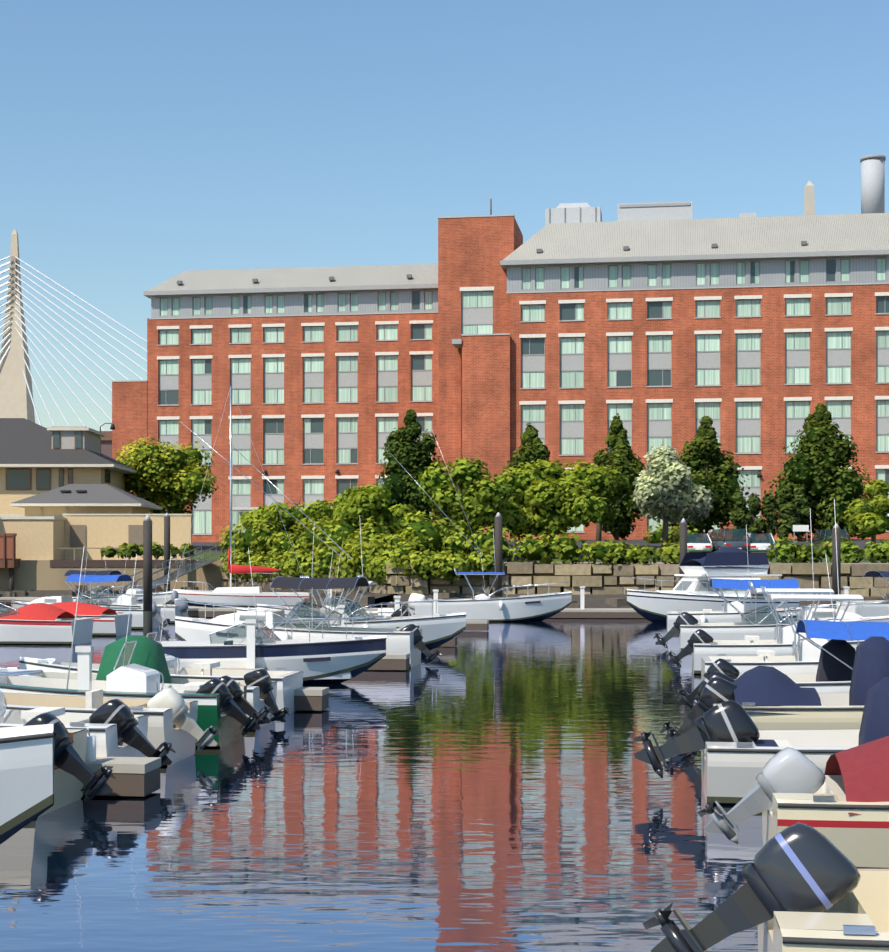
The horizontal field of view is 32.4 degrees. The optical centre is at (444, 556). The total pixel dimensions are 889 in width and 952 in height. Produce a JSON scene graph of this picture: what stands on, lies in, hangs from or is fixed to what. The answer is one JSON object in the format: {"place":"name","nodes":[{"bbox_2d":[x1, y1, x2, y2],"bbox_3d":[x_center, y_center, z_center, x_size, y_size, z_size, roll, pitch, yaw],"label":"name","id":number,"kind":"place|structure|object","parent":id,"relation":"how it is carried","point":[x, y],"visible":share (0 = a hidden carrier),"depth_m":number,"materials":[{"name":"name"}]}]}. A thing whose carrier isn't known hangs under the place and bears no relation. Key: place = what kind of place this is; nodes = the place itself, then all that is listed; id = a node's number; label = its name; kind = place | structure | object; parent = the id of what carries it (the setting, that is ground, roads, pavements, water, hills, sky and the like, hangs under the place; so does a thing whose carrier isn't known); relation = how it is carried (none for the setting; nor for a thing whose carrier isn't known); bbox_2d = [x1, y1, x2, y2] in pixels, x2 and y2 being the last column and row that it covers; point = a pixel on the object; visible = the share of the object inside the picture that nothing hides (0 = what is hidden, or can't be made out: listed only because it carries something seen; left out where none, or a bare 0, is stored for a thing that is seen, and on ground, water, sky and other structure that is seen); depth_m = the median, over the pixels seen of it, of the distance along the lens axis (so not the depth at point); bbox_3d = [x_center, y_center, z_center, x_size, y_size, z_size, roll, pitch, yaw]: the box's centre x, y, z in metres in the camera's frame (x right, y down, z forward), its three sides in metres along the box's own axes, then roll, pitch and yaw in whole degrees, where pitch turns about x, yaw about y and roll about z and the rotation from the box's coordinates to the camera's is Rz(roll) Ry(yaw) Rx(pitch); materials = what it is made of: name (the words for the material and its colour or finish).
{"place":"outdoors","nodes":[
{"label":"outdoors","id":0,"kind":"place"},
{"bbox_2d":[0,605,763,951],"bbox_3d":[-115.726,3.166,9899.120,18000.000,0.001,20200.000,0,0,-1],"label":"water","id":1,"kind":"structure","parent":0,"point":[498,787],"depth_m":17.79,"materials":[{"name":"blue liquid"}]},
{"bbox_2d":[0,670,55,844],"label":"boat","id":2,"kind":"object","parent":1,"relation":"on","point":[26,775],"visible":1,"depth_m":13.10,"materials":[{"name":"plastic"}]},
{"bbox_2d":[0,601,93,644],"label":"boat","id":3,"kind":"object","parent":1,"relation":"on","point":[38,623],"visible":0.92,"depth_m":54.88,"materials":[{"name":"fabric"}]},
{"bbox_2d":[0,712,116,816],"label":"motorboat","id":4,"kind":"object","parent":1,"relation":"on","point":[74,750],"visible":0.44,"depth_m":19.15,"materials":[{"name":"plastic"}]},
{"bbox_2d":[0,690,175,764],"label":"boat","id":5,"kind":"object","parent":1,"relation":"on","point":[117,727],"visible":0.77,"depth_m":21.46,"materials":[{"name":"plastic"}]},
{"bbox_2d":[50,602,131,635],"bbox_3d":[-15.923,2.644,61.965,6.012,1.603,2.489,0,0,7],"label":"red boat","id":6,"kind":"object","parent":1,"relation":"on","point":[108,622],"visible":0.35,"depth_m":61.05,"materials":[{"name":"fabric"}]},
{"bbox_2d":[16,560,170,628],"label":"boat","id":7,"kind":"object","parent":1,"relation":"on","point":[136,613],"visible":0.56,"depth_m":67.00,"materials":[{"name":"plastic"}]},
{"bbox_2d":[4,688,219,765],"bbox_3d":[-6.444,2.714,24.056,6.070,1.464,1.997,0,0,7],"label":"boat","id":8,"kind":"object","parent":1,"relation":"on","point":[171,713],"visible":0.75,"depth_m":23.64,"materials":[{"name":"plastic"}]},
{"bbox_2d":[64,555,171,604],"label":"boat","id":9,"kind":"object","parent":1,"relation":"on","point":[157,598],"visible":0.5,"depth_m":82.43,"materials":[{"name":"plastic"}]},
{"bbox_2d":[72,556,188,622],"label":"boat","id":10,"kind":"object","parent":1,"relation":"on","point":[178,608],"visible":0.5,"depth_m":73.04,"materials":[{"name":"plastic"}]},
{"bbox_2d":[0,549,273,746],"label":"green boat","id":11,"kind":"object","parent":1,"relation":"on","point":[225,706],"visible":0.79,"depth_m":25.87,"materials":[{"name":"plastic"}]},
{"bbox_2d":[0,554,289,727],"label":"motorboat","id":12,"kind":"object","parent":1,"relation":"on","point":[258,683],"visible":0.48,"depth_m":28.50,"materials":[{"name":"fabric"}]},
{"bbox_2d":[117,581,178,604],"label":"boat","id":13,"kind":"object","parent":1,"relation":"on","point":[136,590],"visible":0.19,"depth_m":86.64,"materials":[{"name":"plastic"}]},
{"bbox_2d":[19,557,302,715],"bbox_3d":[-5.955,1.700,31.436,5.811,3.490,2.047,0,0,7],"label":"motorboat","id":14,"kind":"object","parent":1,"relation":"on","point":[289,683],"visible":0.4,"depth_m":31.33,"materials":[{"name":"plastic"}]},
{"bbox_2d":[173,386,310,606],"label":"sail boat","id":15,"kind":"object","parent":1,"relation":"on","point":[243,596],"visible":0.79,"depth_m":95.35,"materials":[{"name":"plastic"}]},
{"bbox_2d":[156,548,386,684],"bbox_3d":[-4.574,1.611,38.386,6.312,3.669,2.495,0,0,7],"label":"bowrider boat","id":16,"kind":"object","parent":1,"relation":"on","point":[325,661],"visible":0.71,"depth_m":37.53,"materials":[{"name":"plastic"}]},
{"bbox_2d":[175,576,441,667],"bbox_3d":[-4.032,2.014,44.745,7.979,2.863,2.762,0,0,7],"label":"walkaround boat","id":17,"kind":"object","parent":1,"relation":"on","point":[407,638],"visible":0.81,"depth_m":44.19,"materials":[{"name":"plastic"}]},
{"bbox_2d":[181,422,465,650],"bbox_3d":[-3.760,-0.448,50.885,9.016,7.786,4.416,0,0,7],"label":"motorboat","id":18,"kind":"object","parent":1,"relation":"on","point":[438,630],"visible":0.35,"depth_m":50.05,"materials":[{"name":"plastic"}]},
{"bbox_2d":[236,536,410,618],"bbox_3d":[-4.158,1.060,57.145,7.410,4.770,2.446,0,0,7],"label":"boat","id":19,"kind":"object","parent":1,"relation":"on","point":[405,612],"visible":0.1,"depth_m":56.73,"materials":[{"name":"plastic"}]},
{"bbox_2d":[257,559,408,614],"bbox_3d":[-4.267,1.653,63.122,7.136,3.586,2.346,0,0,7],"label":"boat","id":20,"kind":"object","parent":1,"relation":"on","point":[334,600],"visible":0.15,"depth_m":63.03,"materials":[{"name":"plastic"}]},
{"bbox_2d":[0,512,848,796],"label":"docks","id":21,"kind":"object","parent":1,"relation":"in","point":[136,776],"visible":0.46,"depth_m":57.50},
{"bbox_2d":[388,425,571,621],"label":"motorboat","id":22,"kind":"object","parent":1,"relation":"on","point":[527,607],"visible":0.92,"depth_m":73.98,"materials":[{"name":"plastic"}]},
{"bbox_2d":[626,547,798,622],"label":"cruiser boat","id":23,"kind":"object","parent":1,"relation":"on","point":[692,590],"visible":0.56,"depth_m":73.20,"materials":[{"name":"plastic"}]},
{"bbox_2d":[667,527,828,632],"bbox_3d":[12.382,1.060,62.501,6.512,4.770,2.717,0,0,7],"label":"boat","id":24,"kind":"object","parent":1,"relation":"on","point":[729,614],"visible":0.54,"depth_m":61.80,"materials":[{"name":"plastic"}]},
{"bbox_2d":[633,678,888,804],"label":"boat","id":25,"kind":"object","parent":1,"relation":"on","point":[733,744],"visible":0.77,"depth_m":20.11,"materials":[{"name":"plastic"}]},
{"bbox_2d":[642,822,888,951],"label":"motorboat","id":26,"kind":"object","parent":1,"relation":"on","point":[806,888],"visible":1,"depth_m":10.81,"materials":[{"name":"plastic"}]},
{"bbox_2d":[653,578,888,650],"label":"motorboat","id":27,"kind":"object","parent":1,"relation":"on","point":[760,622],"visible":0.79,"depth_m":50.73,"materials":[{"name":"plastic"}]},
{"bbox_2d":[660,636,888,752],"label":"motorboat","id":28,"kind":"object","parent":1,"relation":"on","point":[768,698],"visible":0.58,"depth_m":24.20,"materials":[{"name":"fabric"}]},
{"bbox_2d":[666,511,888,673],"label":"boat","id":29,"kind":"object","parent":1,"relation":"on","point":[701,642],"visible":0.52,"depth_m":41.10,"materials":[{"name":"plastic"}]},
{"bbox_2d":[674,558,888,708],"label":"motorboat","id":30,"kind":"object","parent":1,"relation":"on","point":[835,664],"visible":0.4,"depth_m":29.39,"materials":[{"name":"fabric"}]},
{"bbox_2d":[701,499,863,681],"bbox_3d":[8.966,1.060,35.067,6.012,4.770,2.503,0,0,7],"label":"boat","id":31,"kind":"object","parent":1,"relation":"on","point":[804,658],"visible":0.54,"depth_m":34.67,"materials":[{"name":"plastic"}]},
{"bbox_2d":[697,736,888,867],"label":"motorboat","id":32,"kind":"object","parent":1,"relation":"on","point":[841,803],"visible":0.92,"depth_m":15.33,"materials":[{"name":"plastic"}]},
{"bbox_2d":[836,570,888,616],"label":"boat","id":33,"kind":"object","parent":1,"relation":"on","point":[876,609],"visible":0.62,"depth_m":73.14,"materials":[{"name":"plastic"}]},
{"bbox_2d":[0,539,888,607],"bbox_3d":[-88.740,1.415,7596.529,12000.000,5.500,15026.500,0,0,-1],"label":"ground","id":34,"kind":"structure","parent":0,"point":[36,575],"depth_m":109.97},
{"bbox_2d":[0,229,146,430],"bbox_3d":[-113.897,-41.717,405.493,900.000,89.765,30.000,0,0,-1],"label":"bridge tower","id":35,"kind":"structure","parent":34,"relation":"on","point":[16,396],"depth_m":402.84,"materials":[{"name":"concrete"}]},
{"bbox_2d":[0,418,194,591],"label":"marina house","id":36,"kind":"structure","parent":34,"relation":"on","point":[66,498],"depth_m":115.98,"materials":[{"name":"beige paint"}]},
{"bbox_2d":[100,541,194,558],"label":"hedge planters","id":37,"kind":"object","parent":36,"relation":"on","point":[127,550],"visible":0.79,"depth_m":110.41,"materials":[{"name":"green plant"}]},
{"bbox_2d":[99,431,111,457],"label":"building","id":38,"kind":"structure","parent":34,"relation":"on","point":[106,445],"depth_m":249.17,"materials":[{"name":"brick"}]},
{"bbox_2d":[100,423,114,452],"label":"street lamp","id":39,"kind":"object","parent":34,"relation":"on","point":[112,427],"visible":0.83,"depth_m":149.37,"materials":[{"name":"black metal"}]},
{"bbox_2d":[115,437,218,513],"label":"tree","id":40,"kind":"object","parent":34,"relation":"on","point":[170,479],"visible":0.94,"depth_m":130.03,"materials":[{"name":"green plant"}]},
{"bbox_2d":[119,546,216,593],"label":"gangway","id":41,"kind":"object","parent":34,"relation":"on","point":[182,571],"visible":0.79,"depth_m":106.01,"materials":[{"name":"metal"}]},
{"bbox_2d":[239,498,336,537],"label":"bush","id":42,"kind":"object","parent":34,"relation":"on","point":[318,510],"visible":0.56,"depth_m":109.98,"materials":[{"name":"green plant"}]},
{"bbox_2d":[220,531,453,586],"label":"hedge","id":43,"kind":"object","parent":34,"relation":"on","point":[373,560],"visible":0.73,"depth_m":95.60,"materials":[{"name":"green plant"}]},
{"bbox_2d":[216,507,519,561],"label":"hedge wall","id":44,"kind":"structure","parent":34,"relation":"on","point":[266,538],"depth_m":98.48,"materials":[{"name":"green plant"}]},
{"bbox_2d":[330,484,429,535],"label":"tree","id":45,"kind":"object","parent":34,"relation":"on","point":[369,501],"visible":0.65,"depth_m":102.36,"materials":[{"name":"green plant"}]},
{"bbox_2d":[376,409,452,525],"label":"cone tree","id":46,"kind":"object","parent":34,"relation":"on","point":[409,453],"visible":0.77,"depth_m":126.49,"materials":[{"name":"green plant"}]},
{"bbox_2d":[419,512,455,533],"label":"hedge","id":47,"kind":"object","parent":34,"relation":"on","point":[446,530],"visible":0.04,"depth_m":116.43,"materials":[{"name":"green plant"}]},
{"bbox_2d":[0,561,888,607],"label":"sea wall","id":48,"kind":"structure","parent":34,"relation":"on","point":[600,596],"depth_m":89.08,"materials":[{"name":"stone"}]},
{"bbox_2d":[429,547,505,580],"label":"hedge","id":49,"kind":"object","parent":34,"relation":"on","point":[450,563],"visible":0.75,"depth_m":89.29,"materials":[{"name":"green plant"}]},
{"bbox_2d":[417,457,527,561],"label":"tree","id":50,"kind":"object","parent":34,"relation":"on","point":[483,502],"visible":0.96,"depth_m":98.42,"materials":[{"name":"green plant"}]},
{"bbox_2d":[499,422,550,540],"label":"cone tree","id":51,"kind":"object","parent":34,"relation":"on","point":[530,448],"visible":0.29,"depth_m":121.28,"materials":[{"name":"green plant"}]},
{"bbox_2d":[496,459,617,558],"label":"tree","id":52,"kind":"object","parent":34,"relation":"on","point":[548,497],"visible":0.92,"depth_m":100.51,"materials":[{"name":"green plant"}]},
{"bbox_2d":[506,530,634,565],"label":"hedge wall","id":53,"kind":"structure","parent":34,"relation":"on","point":[564,549],"depth_m":90.03,"materials":[{"name":"green plant"}]},
{"bbox_2d":[563,464,631,546],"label":"tree","id":54,"kind":"object","parent":34,"relation":"on","point":[622,489],"visible":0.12,"depth_m":109.40,"materials":[{"name":"green plant"}]},
{"bbox_2d":[592,413,645,539],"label":"cone tree","id":55,"kind":"object","parent":34,"relation":"on","point":[620,455],"visible":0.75,"depth_m":123.34,"materials":[{"name":"green plant"}]},
{"bbox_2d":[601,540,688,563],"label":"hedge wall","id":56,"kind":"structure","parent":34,"relation":"on","point":[670,553],"depth_m":88.87,"materials":[{"name":"green plant"}]},
{"bbox_2d":[643,521,699,543],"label":"hedge","id":57,"kind":"object","parent":34,"relation":"on","point":[655,537],"visible":0.42,"depth_m":118.04,"materials":[{"name":"green plant"}]},
{"bbox_2d":[633,444,713,553],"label":"silver tree","id":58,"kind":"object","parent":34,"relation":"on","point":[666,492],"visible":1,"depth_m":102.70,"materials":[{"name":"white plant"}]},
{"bbox_2d":[668,416,749,533],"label":"cone tree","id":59,"kind":"object","parent":34,"relation":"on","point":[714,470],"visible":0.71,"depth_m":121.68,"materials":[{"name":"green plant"}]},
{"bbox_2d":[729,490,751,528],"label":"shrub","id":60,"kind":"object","parent":34,"relation":"on","point":[739,518],"visible":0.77,"depth_m":117.49,"materials":[{"name":"green plant"}]},
{"bbox_2d":[743,493,762,533],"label":"shrub","id":61,"kind":"object","parent":34,"relation":"on","point":[754,508],"visible":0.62,"depth_m":117.71,"materials":[{"name":"green plant"}]},
{"bbox_2d":[748,533,775,552],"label":"silver car","id":62,"kind":"object","parent":34,"relation":"on","point":[760,542],"visible":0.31,"depth_m":99.29,"materials":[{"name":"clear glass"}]},
{"bbox_2d":[754,493,779,535],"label":"shrub","id":63,"kind":"object","parent":34,"relation":"on","point":[769,524],"visible":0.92,"depth_m":117.79,"materials":[{"name":"green plant"}]},
{"bbox_2d":[775,487,800,540],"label":"shrub","id":64,"kind":"object","parent":34,"relation":"on","point":[789,519],"visible":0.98,"depth_m":117.55,"materials":[{"name":"green plant"}]},
{"bbox_2d":[780,485,813,540],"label":"shrub","id":65,"kind":"object","parent":34,"relation":"on","point":[803,510],"visible":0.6,"depth_m":117.89,"materials":[{"name":"green plant"}]},
{"bbox_2d":[793,525,808,544],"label":"parking sign","id":66,"kind":"object","parent":34,"relation":"on","point":[800,527],"visible":0.71,"depth_m":106.07,"materials":[{"name":"white metal"}]},
{"bbox_2d":[804,181,814,214],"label":"obelisk","id":67,"kind":"object","parent":34,"relation":"on","point":[809,203],"visible":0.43,"depth_m":519.89,"materials":[{"name":"concrete"}]},
{"bbox_2d":[764,402,870,538],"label":"cone tree","id":68,"kind":"object","parent":34,"relation":"on","point":[816,470],"visible":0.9,"depth_m":118.44,"materials":[{"name":"green plant"}]},
{"bbox_2d":[766,535,888,562],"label":"hedge","id":69,"kind":"object","parent":34,"relation":"on","point":[785,550],"visible":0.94,"depth_m":92.02,"materials":[{"name":"green plant"}]},
{"bbox_2d":[809,529,849,546],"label":"car","id":70,"kind":"object","parent":34,"relation":"on","point":[821,535],"visible":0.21,"depth_m":108.25,"materials":[{"name":"grey glass"}]},
{"bbox_2d":[843,480,888,547],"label":"tree","id":71,"kind":"object","parent":34,"relation":"on","point":[864,518],"visible":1,"depth_m":99.58,"materials":[{"name":"green plant"}]},
{"bbox_2d":[0,0,888,430],"label":"sky","id":72,"kind":"structure","parent":0,"point":[144,144],"materials":[{"name":"blue"}]},
{"bbox_2d":[112,154,888,541],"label":"brick building","id":73,"kind":"structure","parent":0,"point":[568,332],"depth_m":139.67,"materials":[{"name":"brick"}]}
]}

